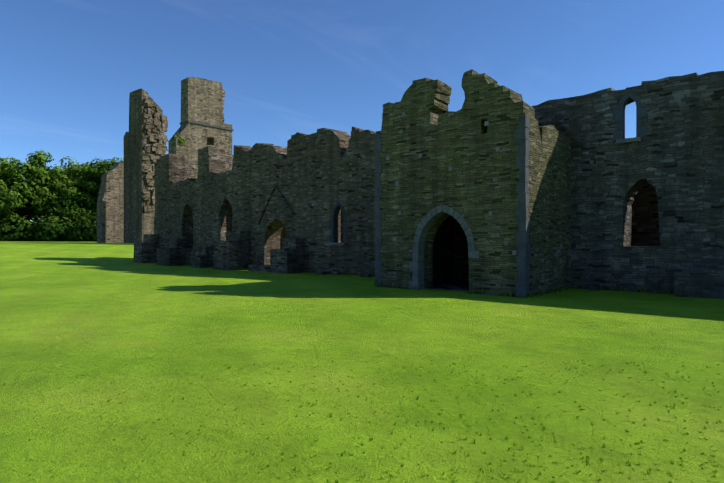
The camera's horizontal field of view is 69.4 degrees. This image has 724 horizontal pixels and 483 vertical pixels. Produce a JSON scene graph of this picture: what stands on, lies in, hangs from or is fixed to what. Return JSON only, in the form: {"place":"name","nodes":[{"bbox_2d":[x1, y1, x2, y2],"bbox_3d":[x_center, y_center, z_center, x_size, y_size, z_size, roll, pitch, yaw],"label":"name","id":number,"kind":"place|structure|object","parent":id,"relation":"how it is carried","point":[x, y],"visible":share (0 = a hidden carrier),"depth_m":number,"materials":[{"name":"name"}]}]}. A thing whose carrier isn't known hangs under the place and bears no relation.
{"place":"outdoors","nodes":[
{"label":"outdoors","id":0,"kind":"place"},
{"bbox_2d":[3,0,605,143],"bbox_3d":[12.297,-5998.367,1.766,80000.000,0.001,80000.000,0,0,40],"label":"cloud","id":1,"kind":"structure","parent":0,"point":[309,38],"depth_m":17687.03,"materials":[{"name":"white"}]},
{"bbox_2d":[0,241,723,482],"bbox_3d":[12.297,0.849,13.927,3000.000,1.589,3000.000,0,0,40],"label":"ground","id":2,"kind":"structure","parent":0,"point":[92,307],"depth_m":6.27,"materials":[{"name":"green plant"}]},
{"bbox_2d":[0,179,23,222],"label":"tree","id":3,"kind":"object","parent":2,"relation":"on","point":[8,201],"visible":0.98,"depth_m":90.66,"materials":[{"name":"green plant"}]},
{"bbox_2d":[0,149,72,220],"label":"tree","id":4,"kind":"object","parent":2,"relation":"on","point":[30,169],"depth_m":94.77,"materials":[{"name":"green plant"}]},
{"bbox_2d":[0,213,96,241],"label":"hedge foliage","id":5,"kind":"object","parent":2,"relation":"on","point":[42,229],"visible":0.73,"depth_m":91.58,"materials":[{"name":"green plant"}]},
{"bbox_2d":[29,180,96,225],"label":"tree","id":6,"kind":"object","parent":2,"relation":"on","point":[73,211],"depth_m":96.14,"materials":[{"name":"green plant"}]},
{"bbox_2d":[53,156,84,181],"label":"tree","id":7,"kind":"object","parent":2,"relation":"on","point":[68,166],"depth_m":107.95,"materials":[{"name":"green plant"}]},
{"bbox_2d":[64,161,97,222],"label":"tree","id":8,"kind":"object","parent":2,"relation":"on","point":[80,183],"depth_m":102.39,"materials":[{"name":"green plant"}]},
{"bbox_2d":[78,157,123,207],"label":"tree","id":9,"kind":"object","parent":2,"relation":"on","point":[95,173],"depth_m":99.11,"materials":[{"name":"green plant"}]},
{"bbox_2d":[97,161,123,242],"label":"gable wall","id":10,"kind":"structure","parent":2,"relation":"on","point":[110,214],"depth_m":69.83,"materials":[{"name":"beige stone"}]},
{"bbox_2d":[124,88,162,242],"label":"ruined wall","id":11,"kind":"structure","parent":2,"relation":"on","point":[133,187],"depth_m":65.16,"materials":[{"name":"grey stone"}]},
{"bbox_2d":[146,92,185,145],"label":"tower bush foliage","id":12,"kind":"object","parent":11,"relation":"attached to","point":[180,139],"visible":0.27,"depth_m":56.58,"materials":[{"name":"green plant"}]},
{"bbox_2d":[159,153,197,179],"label":"wall","id":13,"kind":"structure","parent":2,"relation":"on","point":[191,171],"depth_m":36.48,"materials":[{"name":"beige stone"}]},
{"bbox_2d":[168,77,231,169],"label":"tower","id":14,"kind":"structure","parent":2,"relation":"on","point":[200,101],"depth_m":58.43,"materials":[{"name":"beige stone"}]},
{"bbox_2d":[141,86,224,210],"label":"broken wall edge","id":15,"kind":"object","parent":14,"relation":"attached to","point":[160,136],"visible":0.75,"depth_m":64.78,"materials":[{"name":"beige stone"}]},
{"bbox_2d":[180,121,233,130],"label":"string course","id":16,"kind":"object","parent":14,"relation":"attached to","point":[206,125],"visible":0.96,"depth_m":58.97,"materials":[{"name":"grey stone"}]},
{"bbox_2d":[198,146,232,171],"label":"wall","id":17,"kind":"structure","parent":2,"relation":"on","point":[227,155],"depth_m":33.37,"materials":[{"name":"beige stone"}]},
{"bbox_2d":[280,226,286,248],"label":"interior wall","id":18,"kind":"structure","parent":2,"relation":"on","point":[283,233],"depth_m":32.35,"materials":[{"name":"grey stone"}]},
{"bbox_2d":[341,209,343,241],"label":"wall","id":19,"kind":"structure","parent":2,"relation":"on","point":[342,217],"depth_m":37.61,"materials":[{"name":"grey stone"}]},
{"bbox_2d":[374,134,381,286],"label":"quoins","id":20,"kind":"object","parent":2,"relation":"on","point":[378,211],"visible":0.69,"depth_m":18.70,"materials":[{"name":"grey stone"}]},
{"bbox_2d":[178,265,600,290],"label":"fallen stones","id":21,"kind":"object","parent":2,"relation":"on","point":[590,287],"visible":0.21,"depth_m":23.65,"materials":[{"name":"grey stone"}]},
{"bbox_2d":[184,263,670,297],"bbox_3d":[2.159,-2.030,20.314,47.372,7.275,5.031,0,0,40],"label":"grass tufts","id":22,"kind":"object","parent":2,"relation":"on","point":[543,292],"visible":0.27,"depth_m":17.08,"materials":[{"name":"green plant"}]},
{"bbox_2d":[133,231,723,298],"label":"buttresses","id":23,"kind":"structure","parent":2,"relation":"on","point":[231,252],"depth_m":28.72,"materials":[{"name":"grey stone"}]},
{"bbox_2d":[154,71,723,293],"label":"range wall","id":24,"kind":"structure","parent":2,"relation":"on","point":[317,176],"depth_m":17.97,"materials":[{"name":"grey stone"}]},
{"bbox_2d":[329,202,347,241],"bbox_3d":[-1.043,-0.944,25.377,1.236,1.970,0.328,0,0,40],"label":"window surround","id":25,"kind":"object","parent":24,"relation":"attached to","point":[333,224],"visible":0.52,"depth_m":25.50,"materials":[{"name":"grey stone"}]},
{"bbox_2d":[257,111,583,223],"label":"roof creases","id":26,"kind":"object","parent":24,"relation":"attached to","point":[558,122],"visible":0.83,"depth_m":27.51,"materials":[{"name":"grey stone"}]},
{"bbox_2d":[329,137,641,244],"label":"sills","id":27,"kind":"structure","parent":24,"relation":"attached to","point":[628,140],"depth_m":16.91,"materials":[{"name":"grey stone"}]},
{"bbox_2d":[386,112,693,254],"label":"putlog holes","id":28,"kind":"object","parent":24,"relation":"attached to","point":[490,213],"visible":0.77,"depth_m":16.04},
{"bbox_2d":[613,92,645,139],"bbox_3d":[8.762,-4.099,17.084,0.994,1.514,0.328,0,0,40],"label":"window surround","id":29,"kind":"object","parent":24,"relation":"attached to","point":[618,133],"visible":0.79,"depth_m":17.08,"materials":[{"name":"grey stone"}]},
{"bbox_2d":[409,204,478,288],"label":"porch arch","id":30,"kind":"structure","parent":2,"relation":"on","point":[416,269],"depth_m":17.55,"materials":[{"name":"grey stone"}]},
{"bbox_2d":[427,281,468,291],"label":"porch floor","id":31,"kind":"structure","parent":2,"relation":"on","point":[456,285],"depth_m":18.39,"materials":[{"name":"stone"}]},
{"bbox_2d":[376,69,536,297],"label":"porch front wall","id":32,"kind":"structure","parent":2,"relation":"on","point":[464,142],"depth_m":16.53,"materials":[{"name":"grey stone"}]},
{"bbox_2d":[515,115,530,296],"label":"quoins","id":33,"kind":"object","parent":2,"relation":"on","point":[522,236],"visible":0.85,"depth_m":15.26,"materials":[{"name":"grey stone"}]},
{"bbox_2d":[535,117,570,294],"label":"porch side wall","id":34,"kind":"structure","parent":2,"relation":"on","point":[553,207],"depth_m":16.93,"materials":[{"name":"grey stone"}]},
{"bbox_2d":[631,183,659,245],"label":"interior wall","id":35,"kind":"structure","parent":2,"relation":"on","point":[645,225],"depth_m":18.92,"materials":[{"name":"stone"}]},
{"bbox_2d":[0,0,723,220],"label":"sky","id":36,"kind":"structure","parent":0,"point":[71,67],"materials":[{"name":"blue"}]}
]}

